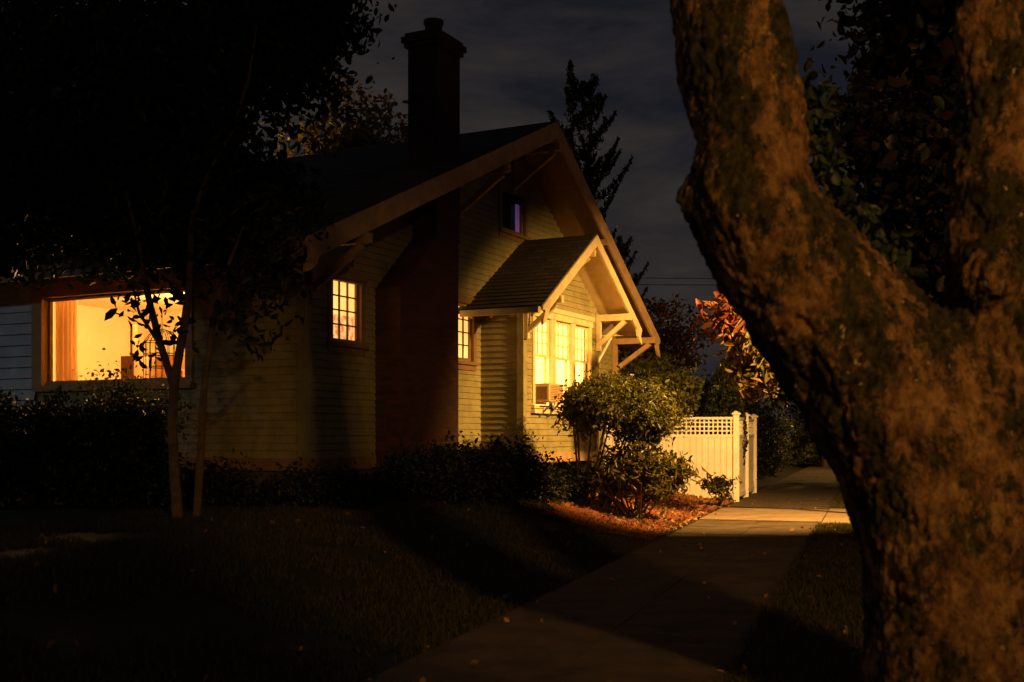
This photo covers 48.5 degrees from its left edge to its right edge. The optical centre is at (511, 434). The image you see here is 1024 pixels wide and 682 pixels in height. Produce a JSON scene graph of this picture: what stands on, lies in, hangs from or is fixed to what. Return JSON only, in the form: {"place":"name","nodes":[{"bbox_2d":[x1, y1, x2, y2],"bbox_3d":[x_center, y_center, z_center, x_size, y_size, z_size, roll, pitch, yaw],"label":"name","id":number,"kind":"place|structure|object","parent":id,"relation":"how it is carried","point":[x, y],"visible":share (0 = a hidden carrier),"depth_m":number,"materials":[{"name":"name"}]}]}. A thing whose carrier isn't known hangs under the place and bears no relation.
{"place":"outdoors","nodes":[
{"label":"outdoors","id":0,"kind":"place"},
{"bbox_2d":[1,121,555,265],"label":"roof shingles","id":1,"kind":"object","parent":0,"point":[358,179],"visible":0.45,"depth_m":20.14,"materials":[{"name":"black"}]},
{"bbox_2d":[0,452,863,681],"bbox_3d":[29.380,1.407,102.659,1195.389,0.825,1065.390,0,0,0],"label":"ground","id":2,"kind":"structure","parent":0,"point":[167,608],"depth_m":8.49,"materials":[{"name":"green plant"}]},
{"bbox_2d":[0,384,188,508],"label":"hedge","id":3,"kind":"object","parent":2,"relation":"on","point":[90,454],"visible":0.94,"depth_m":15.81,"materials":[{"name":"green plant"}]},
{"bbox_2d":[72,348,195,503],"bbox_3d":[-5.721,-0.097,16.954,2.234,2.351,1.161,0,0,0],"label":"window shrub","id":4,"kind":"object","parent":2,"relation":"on","point":[142,395],"visible":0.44,"depth_m":16.89,"materials":[{"name":"green plant"}]},
{"bbox_2d":[0,0,396,290],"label":"dark broadleaf tree","id":5,"kind":"object","parent":2,"relation":"on","point":[100,100],"visible":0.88,"depth_m":14.73,"materials":[{"name":"green plant"}]},
{"bbox_2d":[73,25,333,517],"bbox_3d":[-3.788,-1.874,13.974,3.074,6.330,1.620,0,0,0],"label":"slender tree","id":6,"kind":"object","parent":2,"relation":"on","point":[190,258],"visible":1,"depth_m":13.96,"materials":[{"name":"green plant"}]},
{"bbox_2d":[121,447,392,511],"bbox_3d":[-3.427,0.797,15.705,3.740,1.255,1.621,0,0,-13],"label":"foundation shrub","id":7,"kind":"object","parent":2,"relation":"on","point":[221,487],"visible":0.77,"depth_m":15.53,"materials":[{"name":"green plant"}]},
{"bbox_2d":[10,458,603,499],"bbox_3d":[-5.659,1.025,25.247,11.980,0.950,12.360,0,0,27],"label":"foundation","id":8,"kind":"object","parent":2,"relation":"on","point":[265,475],"depth_m":17.57,"materials":[{"name":"concrete"}]},
{"bbox_2d":[165,449,605,470],"bbox_3d":[-5.636,0.445,25.225,12.040,0.190,12.460,0,0,27],"label":"skirt board","id":9,"kind":"object","parent":8,"relation":"on","point":[267,464],"visible":0.23,"depth_m":17.48,"materials":[{"name":"paint"}]},
{"bbox_2d":[0,280,35,446],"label":"sunroom siding","id":10,"kind":"object","parent":9,"relation":"on","point":[15,338],"visible":0.6,"depth_m":19.70,"materials":[{"name":"white paint"}]},
{"bbox_2d":[53,292,184,380],"bbox_3d":[-5.915,-1.125,20.736,6.000,2.850,3.880,0,0,27],"label":"living room","id":11,"kind":"object","parent":9,"relation":"on","point":[97,333],"visible":0.1,"depth_m":22.83,"materials":[{"name":"paint"}]},
{"bbox_2d":[121,324,184,378],"bbox_3d":[-5.523,-0.925,20.957,4.700,2.450,3.070,0,0,27],"label":"living room furniture","id":12,"kind":"object","parent":11,"relation":"on","point":[126,362],"visible":0.09,"depth_m":19.94,"materials":[{"name":"brown wood"}]},
{"bbox_2d":[143,328,180,377],"bbox_3d":[-5.928,-0.925,19.274,0.720,2.450,0.600,0,0,27],"label":"bird cage","id":13,"kind":"object","parent":11,"relation":"on","point":[150,353],"visible":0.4,"depth_m":19.26,"materials":[{"name":"gold metal"}]},
{"bbox_2d":[34,258,296,457],"bbox_3d":[-5.668,-1.377,18.293,5.750,3.454,0.034,0,0,27],"label":"side siding","id":14,"kind":"object","parent":9,"relation":"on","point":[251,412],"visible":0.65,"depth_m":17.54,"materials":[{"name":"paint"}]},
{"bbox_2d":[31,272,194,391],"bbox_3d":[-6.597,-1.655,18.761,3.550,1.830,0.220,0,0,27],"label":"picture window frame","id":15,"kind":"object","parent":14,"relation":"attached to","point":[41,340],"visible":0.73,"depth_m":19.20,"materials":[{"name":"beige paint"}]},
{"bbox_2d":[55,300,77,380],"bbox_3d":[-7.648,-1.200,19.529,0.500,2.400,0.091,0,0,27],"label":"window curtain","id":16,"kind":"object","parent":15,"relation":"hanging from","point":[66,337],"depth_m":19.50,"materials":[{"name":"fabric"}]},
{"bbox_2d":[297,246,615,458],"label":"corner boards","id":17,"kind":"object","parent":9,"relation":"on","point":[304,386],"visible":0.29,"depth_m":16.98,"materials":[{"name":"paint"}]},
{"bbox_2d":[311,157,612,457],"bbox_3d":[-0.291,-2.872,22.527,0.043,6.444,12.400,0,0,27],"label":"gable siding","id":18,"kind":"object","parent":9,"relation":"on","point":[343,399],"visible":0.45,"depth_m":18.66,"materials":[{"name":"paint"}]},
{"bbox_2d":[326,265,368,355],"bbox_3d":[-2.596,-1.940,17.918,0.110,1.320,1.067,0,0,27],"label":"window casing","id":19,"kind":"object","parent":18,"relation":"attached to","point":[348,348],"depth_m":17.98,"materials":[{"name":"paint"}]},
{"bbox_2d":[333,281,353,316],"bbox_3d":[-2.743,-1.960,17.992,0.001,1.200,0.967,0,0,27],"label":"window blind","id":20,"kind":"object","parent":19,"relation":"attached to","point":[343,293],"depth_m":18.09,"materials":[{"name":"beige"}]},
{"bbox_2d":[333,314,353,339],"bbox_3d":[-2.717,-1.690,17.983,0.010,0.420,0.740,0,0,26],"label":"cafe curtain","id":21,"kind":"object","parent":19,"relation":"attached to","point":[343,328],"visible":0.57,"depth_m":18.04,"materials":[{"name":"orange fabric"}]},
{"bbox_2d":[333,280,357,341],"bbox_3d":[-2.663,-1.960,17.952,0.040,1.000,0.767,0,0,27],"label":"window sash","id":22,"kind":"object","parent":19,"relation":"attached to","point":[347,311],"depth_m":18.05,"materials":[{"name":"paint"}]},
{"bbox_2d":[458,294,479,370],"bbox_3d":[-0.906,-1.910,21.253,0.110,1.380,1.070,0,0,27],"label":"second window casing","id":23,"kind":"object","parent":18,"relation":"attached to","point":[468,365],"visible":0.47,"depth_m":21.59,"materials":[{"name":"white wood"}]},
{"bbox_2d":[458,306,467,360],"bbox_3d":[-1.053,-1.930,21.327,0.001,1.260,0.970,0,0,27],"label":"second window blind","id":24,"kind":"object","parent":23,"relation":"attached to","point":[465,339],"depth_m":21.52,"materials":[{"name":"beige fabric"}]},
{"bbox_2d":[458,306,470,360],"bbox_3d":[-0.973,-1.930,21.286,0.040,1.060,0.770,0,0,27],"label":"second window sash","id":25,"kind":"object","parent":23,"relation":"attached to","point":[469,341],"visible":0.49,"depth_m":21.48,"materials":[{"name":"white wood"}]},
{"bbox_2d":[308,143,655,375],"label":"roof brackets","id":26,"kind":"object","parent":18,"relation":"attached to","point":[315,285],"visible":0.64,"depth_m":20.93,"materials":[{"name":"paint"}]},
{"bbox_2d":[497,179,530,243],"bbox_3d":[0.039,-4.515,23.117,0.110,1.150,1.350,0,0,27],"label":"attic window casing","id":27,"kind":"object","parent":18,"relation":"attached to","point":[511,235],"visible":0.87,"depth_m":23.05,"materials":[{"name":"wood"}]},
{"bbox_2d":[502,191,519,232],"bbox_3d":[-0.108,-4.535,23.191,0.001,1.030,1.250,0,0,27],"label":"attic window blind","id":28,"kind":"object","parent":27,"relation":"attached to","point":[509,201],"visible":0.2,"depth_m":23.30,"materials":[{"name":"purple fabric"}]},
{"bbox_2d":[502,188,522,234],"bbox_3d":[-0.028,-4.535,23.151,0.040,0.830,1.050,0,0,27],"label":"attic window sash","id":29,"kind":"object","parent":27,"relation":"attached to","point":[521,209],"visible":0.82,"depth_m":23.57,"materials":[{"name":"brown wood"}]},
{"bbox_2d":[515,204,518,231],"bbox_3d":[0.119,-4.450,23.519,0.030,0.620,0.180,0,0,27],"label":"attic curtain","id":30,"kind":"object","parent":27,"relation":"attached to","point":[516,218],"visible":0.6,"depth_m":23.46,"materials":[{"name":"purple fabric"}]},
{"bbox_2d":[458,234,595,313],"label":"bay roof","id":31,"kind":"structure","parent":18,"relation":"attached to","point":[529,273],"depth_m":21.93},
{"bbox_2d":[530,310,554,409],"bbox_3d":[0.611,-1.423,22.255,0.110,2.005,1.020,0,0,27],"label":"bay window casing","id":32,"kind":"object","parent":31,"relation":"attached to","point":[551,349],"visible":0.7,"depth_m":22.45,"materials":[{"name":"white wood"}]},
{"bbox_2d":[535,323,544,404],"bbox_3d":[0.446,-1.450,22.339,0.001,1.900,0.950,0,0,27],"label":"bay window blind","id":33,"kind":"object","parent":32,"relation":"in","point":[539,369],"depth_m":22.53,"materials":[{"name":"white fabric"}]},
{"bbox_2d":[535,317,548,404],"bbox_3d":[0.524,-1.450,22.299,0.085,1.700,0.750,0,0,27],"label":"bay window sash","id":34,"kind":"object","parent":32,"relation":"in","point":[545,357],"visible":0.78,"depth_m":22.52,"materials":[{"name":"white wood"}]},
{"bbox_2d":[460,306,641,336],"bbox_3d":[0.947,-2.448,23.195,1.620,0.545,5.310,0,0,27],"label":"bay gutter","id":35,"kind":"object","parent":31,"relation":"attached to","point":[511,312],"visible":0.49,"depth_m":20.87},
{"bbox_2d":[554,313,574,409],"bbox_3d":[1.054,-1.423,23.129,0.110,2.005,1.060,0,0,27],"label":"bay window casing","id":36,"kind":"object","parent":31,"relation":"attached to","point":[563,318],"visible":0.51,"depth_m":23.48,"materials":[{"name":"white wood"}]},
{"bbox_2d":[545,322,565,404],"bbox_3d":[0.889,-1.450,23.213,0.001,1.900,0.990,0,0,27],"label":"bay window blind","id":37,"kind":"object","parent":36,"relation":"in","point":[560,371],"depth_m":23.39,"materials":[{"name":"white fabric"}]},
{"bbox_2d":[556,321,568,404],"bbox_3d":[0.967,-1.450,23.173,0.085,1.700,0.790,0,0,27],"label":"bay window sash","id":38,"kind":"object","parent":36,"relation":"in","point":[558,323],"visible":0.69,"depth_m":23.26,"materials":[{"name":"white wood"}]},
{"bbox_2d":[574,318,592,380],"bbox_3d":[1.490,-1.423,23.990,0.110,2.005,1.050,0,0,27],"label":"bay window casing","id":39,"kind":"object","parent":31,"relation":"attached to","point":[585,323],"visible":0.44,"depth_m":24.25,"materials":[{"name":"white wood"}]},
{"bbox_2d":[565,326,583,389],"bbox_3d":[1.325,-1.450,24.074,0.001,1.900,0.980,0,0,27],"label":"bay window blind","id":40,"kind":"object","parent":39,"relation":"in","point":[579,366],"depth_m":24.30,"materials":[{"name":"white fabric"}]},
{"bbox_2d":[576,325,587,386],"bbox_3d":[1.403,-1.450,24.034,0.085,1.700,0.780,0,0,27],"label":"bay window sash","id":41,"kind":"object","parent":39,"relation":"in","point":[585,362],"visible":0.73,"depth_m":24.24,"materials":[{"name":"white wood"}]},
{"bbox_2d":[599,336,612,361],"bbox_3d":[1.884,-0.632,25.662,0.982,3.464,0.203,0,0,33],"label":"downpipe","id":42,"kind":"object","parent":31,"relation":"attached to","point":[605,347],"visible":0.14,"depth_m":25.50,"materials":[{"name":"metal"}]},
{"bbox_2d":[578,248,635,333],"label":"bay soffit","id":43,"kind":"structure","parent":31,"relation":"attached to","point":[596,279],"depth_m":24.21,"materials":[{"name":"white wood"}]},
{"bbox_2d":[541,235,641,344],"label":"bay barge boards","id":44,"kind":"object","parent":43,"relation":"attached to","point":[562,285],"visible":0.99,"depth_m":22.58,"materials":[{"name":"white wood"}]},
{"bbox_2d":[374,27,466,495],"bbox_3d":[-1.604,-2.730,19.487,0.760,8.460,2.050,0,0,27],"label":"chimney","id":45,"kind":"object","parent":8,"relation":"on","point":[416,342],"visible":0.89,"depth_m":19.49,"materials":[{"name":"brick"}]},
{"bbox_2d":[423,17,443,29],"bbox_3d":[-1.376,-7.110,19.960,0.360,0.300,0.360,0,0,27],"label":"chimney pot","id":46,"kind":"object","parent":45,"relation":"on","point":[431,22],"visible":0.59,"depth_m":19.82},
{"bbox_2d":[259,73,407,157],"bbox_3d":[-4.336,-4.299,32.086,5.667,11.798,5.430,0,0,0],"label":"olive tree","id":47,"kind":"object","parent":2,"relation":"on","point":[360,133],"visible":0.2,"depth_m":30.91,"materials":[{"name":"green plant"}]},
{"bbox_2d":[364,426,561,507],"bbox_3d":[-0.737,0.634,17.542,1.880,1.541,3.529,0,0,42],"label":"foundation shrub","id":48,"kind":"object","parent":2,"relation":"on","point":[494,471],"visible":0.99,"depth_m":17.15,"materials":[{"name":"green plant"}]},
{"bbox_2d":[544,460,591,477],"bbox_3d":[0.615,1.025,23.335,0.800,0.950,3.580,0,0,27],"label":"bay foundation","id":49,"kind":"object","parent":2,"relation":"on","point":[583,465],"visible":0.05,"depth_m":24.36,"materials":[{"name":"grey concrete"}]},
{"bbox_2d":[480,272,596,452],"bbox_3d":[0.625,-1.780,23.330,0.924,4.259,3.668,0,0,27],"label":"bay siding","id":50,"kind":"object","parent":49,"relation":"on","point":[498,381],"visible":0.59,"depth_m":21.82,"materials":[{"name":"beige wood"}]},
{"bbox_2d":[539,402,559,417],"bbox_3d":[0.727,-0.485,22.207,0.301,0.292,0.380,0,0,27],"label":"support bracket","id":51,"kind":"object","parent":50,"relation":"attached to","point":[546,408],"visible":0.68,"depth_m":22.09,"materials":[{"name":"grey metal"}]},
{"bbox_2d":[535,383,562,402],"bbox_3d":[0.678,-0.820,22.221,0.420,0.360,0.650,0,0,27],"label":"air conditioner","id":52,"kind":"object","parent":51,"relation":"on","point":[548,394],"visible":0.71,"depth_m":21.93,"materials":[{"name":"plastic"}]},
{"bbox_2d":[537,385,562,399],"bbox_3d":[0.813,-0.818,22.073,0.238,0.276,0.684,0,0,50],"label":"ac grille","id":53,"kind":"object","parent":52,"relation":"attached to","point":[550,392],"visible":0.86,"depth_m":21.93,"materials":[{"name":"paint"}]},
{"bbox_2d":[513,451,597,462],"bbox_3d":[0.657,0.445,23.314,0.895,0.190,3.710,0,0,27],"label":"bay skirt","id":54,"kind":"object","parent":50,"relation":"attached to","point":[569,455],"visible":0.29,"depth_m":23.36,"materials":[{"name":"beige wood"}]},
{"bbox_2d":[517,313,598,453],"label":"bay corner boards","id":55,"kind":"object","parent":50,"relation":"attached to","point":[521,385],"visible":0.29,"depth_m":21.50,"materials":[{"name":"white wood"}]},
{"bbox_2d":[530,309,594,413],"bbox_3d":[1.058,-1.470,23.127,0.120,2.100,3.050,0,0,27],"label":"bay window head","id":56,"kind":"object","parent":50,"relation":"attached to","point":[574,315],"visible":0.5,"depth_m":23.02},
{"bbox_2d":[524,250,631,350],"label":"bay brackets","id":57,"kind":"object","parent":50,"relation":"attached to","point":[529,328],"visible":0.59,"depth_m":24.39,"materials":[{"name":"white wood"}]},
{"bbox_2d":[546,59,632,239],"bbox_3d":[1.970,-4.934,35.084,2.739,13.079,2.920,0,0,34],"label":"conifer tree","id":58,"kind":"object","parent":2,"relation":"on","point":[589,171],"visible":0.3,"depth_m":34.95,"materials":[{"name":"green plant"}]},
{"bbox_2d":[618,273,633,362],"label":"garden tree","id":59,"kind":"object","parent":2,"relation":"on","point":[622,354],"visible":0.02,"depth_m":41.64,"materials":[{"name":"green plant"}]},
{"bbox_2d":[525,488,729,538],"bbox_3d":[2.558,1.334,22.204,2.246,0.507,10.000,0,0,18],"label":"mulch bed","id":60,"kind":"object","parent":2,"relation":"on","point":[595,512],"visible":0.41,"depth_m":19.29,"materials":[{"name":"brown wood"}]},
{"bbox_2d":[515,443,604,505],"bbox_3d":[0.764,0.778,19.731,1.432,1.292,2.396,0,0,42],"label":"foundation shrub","id":61,"kind":"object","parent":60,"relation":"on","point":[570,484],"visible":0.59,"depth_m":19.69,"materials":[{"name":"green plant"}]},
{"bbox_2d":[547,362,693,509],"bbox_3d":[1.924,0.089,20.162,2.639,2.772,2.090,0,0,0],"label":"round shrub","id":62,"kind":"object","parent":60,"relation":"on","point":[623,407],"visible":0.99,"depth_m":19.81,"materials":[{"name":"green plant"}]},
{"bbox_2d":[586,430,715,518],"bbox_3d":[2.448,0.720,19.950,2.325,1.670,2.049,0,0,0],"label":"rhododendron bush","id":63,"kind":"object","parent":60,"relation":"on","point":[650,476],"visible":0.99,"depth_m":19.71,"materials":[{"name":"green plant"}]},
{"bbox_2d":[699,472,741,507],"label":"shrub","id":64,"kind":"object","parent":60,"relation":"on","point":[719,485],"visible":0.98,"depth_m":24.52,"materials":[{"name":"green plant"}]},
{"bbox_2d":[616,234,651,450],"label":"conifer tree","id":65,"kind":"object","parent":2,"relation":"on","point":[625,246],"visible":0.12,"depth_m":43.89,"materials":[{"name":"green plant"}]},
{"bbox_2d":[618,345,703,387],"bbox_3d":[3.847,-0.490,32.946,3.378,4.179,2.689,0,0,35],"label":"garden tree","id":66,"kind":"object","parent":2,"relation":"on","point":[651,366],"visible":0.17,"depth_m":32.74,"materials":[{"name":"green plant"}]},
{"bbox_2d":[618,288,714,380],"bbox_3d":[5.127,-1.809,40.045,4.154,6.818,3.497,0,0,-17],"label":"autumn tree","id":67,"kind":"object","parent":2,"relation":"on","point":[666,334],"visible":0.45,"depth_m":39.69,"materials":[{"name":"red plant"}]},
{"bbox_2d":[604,411,757,501],"bbox_3d":[4.707,0.515,28.213,6.436,2.170,2.970,0,0,-32],"label":"white fence","id":68,"kind":"object","parent":2,"relation":"on","point":[718,454],"visible":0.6,"depth_m":27.14,"materials":[{"name":"paint"}]},
{"bbox_2d":[652,364,731,433],"bbox_3d":[4.654,-0.152,29.988,2.483,3.504,2.440,0,0,0],"label":"garden tree","id":69,"kind":"object","parent":2,"relation":"on","point":[694,395],"visible":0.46,"depth_m":29.68,"materials":[{"name":"green plant"}]},
{"bbox_2d":[701,358,748,468],"bbox_3d":[5.351,-0.149,28.691,1.213,3.599,1.219,0,0,0],"label":"cypress tree","id":70,"kind":"object","parent":2,"relation":"on","point":[714,394],"visible":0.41,"depth_m":28.46,"materials":[{"name":"green plant"}]},
{"bbox_2d":[688,291,779,403],"bbox_3d":[5.301,-0.711,20.963,3.996,4.852,1.743,0,0,0],"label":"magnolia tree","id":71,"kind":"object","parent":2,"relation":"on","point":[726,319],"visible":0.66,"depth_m":20.89,"materials":[{"name":"orange plant"}]},
{"bbox_2d":[695,374,791,478],"bbox_3d":[7.530,-0.124,37.208,2.673,3.344,13.400,0,0,18],"label":"laurel hedge","id":72,"kind":"object","parent":2,"relation":"on","point":[767,444],"visible":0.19,"depth_m":37.95,"materials":[{"name":"green plant"}]},
{"bbox_2d":[700,508,849,524],"bbox_3d":[6.201,1.632,22.200,4.580,0.136,4.200,0,0,18],"label":"driveway apron","id":73,"kind":"object","parent":2,"relation":"on","point":[805,515],"visible":0.45,"depth_m":22.11,"materials":[{"name":"concrete"}]},
{"bbox_2d":[727,331,828,466],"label":"street side tree","id":74,"kind":"object","parent":2,"relation":"on","point":[781,395],"visible":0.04,"depth_m":56.37,"materials":[{"name":"green plant"}]},
{"bbox_2d":[762,397,797,474],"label":"clipped shrub","id":75,"kind":"object","parent":2,"relation":"on","point":[782,458],"visible":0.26,"depth_m":45.46,"materials":[{"name":"green plant"}]},
{"bbox_2d":[777,404,821,465],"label":"clipped shrub","id":76,"kind":"object","parent":2,"relation":"on","point":[805,449],"visible":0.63,"depth_m":56.79,"materials":[{"name":"green plant"}]},
{"bbox_2d":[827,487,844,508],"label":"verge grass","id":77,"kind":"structure","parent":2,"relation":"on","point":[840,505],"depth_m":25.92,"materials":[{"name":"green plant"}]},
{"bbox_2d":[670,0,1023,681],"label":"street tree","id":78,"kind":"object","parent":2,"relation":"on","point":[904,393],"visible":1,"depth_m":5.71,"materials":[{"name":"brown plant"}]},
{"bbox_2d":[801,61,927,282],"bbox_3d":[1.825,-1.363,6.040,0.718,1.273,0.343,0,0,7],"label":"ivy vine","id":79,"kind":"object","parent":78,"relation":"attached to","point":[820,123],"visible":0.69,"depth_m":6.00,"materials":[{"name":"green plant"}]},
{"bbox_2d":[9,0,897,435],"label":"sky","id":80,"kind":"structure","parent":0,"point":[512,66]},
{"bbox_2d":[521,140,653,344],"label":"soffit","id":81,"kind":"structure","parent":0,"point":[559,189],"depth_m":24.40,"materials":[{"name":"paint"}]},
{"bbox_2d":[0,238,654,349],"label":"eave fascia","id":82,"kind":"structure","parent":81,"relation":"attached to","point":[80,270],"depth_m":17.18,"materials":[{"name":"paint"}]},
{"bbox_2d":[297,122,553,237],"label":"roof","id":83,"kind":"structure","parent":81,"relation":"attached to","point":[426,180],"depth_m":18.15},
{"bbox_2d":[303,121,659,357],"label":"barge boards","id":84,"kind":"object","parent":81,"relation":"attached to","point":[353,226],"visible":0.96,"depth_m":19.21,"materials":[{"name":"paint"}]},
{"bbox_2d":[364,460,839,681],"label":"sidewalk","id":85,"kind":"structure","parent":0,"point":[586,631],"depth_m":10.01,"materials":[{"name":"concrete"}]},
{"bbox_2d":[0,488,858,681],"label":"fallen leaves","id":86,"kind":"object","parent":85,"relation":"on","point":[699,513],"visible":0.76,"depth_m":19.25,"materials":[{"name":"orange plant"}]},
{"bbox_2d":[635,278,712,336],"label":"overhead cables","id":87,"kind":"object","parent":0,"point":[673,284],"visible":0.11,"depth_m":42.90,"materials":[{"name":"black rubber"}]},
{"bbox_2d":[710,520,864,681],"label":"verge grass","id":88,"kind":"structure","parent":0,"point":[818,585],"depth_m":9.63,"materials":[{"name":"green plant"}]},
{"label":"road","id":89,"kind":"structure","parent":0,"visible":0},
{"bbox_2d":[803,0,957,305],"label":"background maple tree","id":90,"kind":"object","parent":89,"relation":"on","point":[897,133],"visible":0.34,"depth_m":10.04,"materials":[{"name":"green plant"}]}
]}

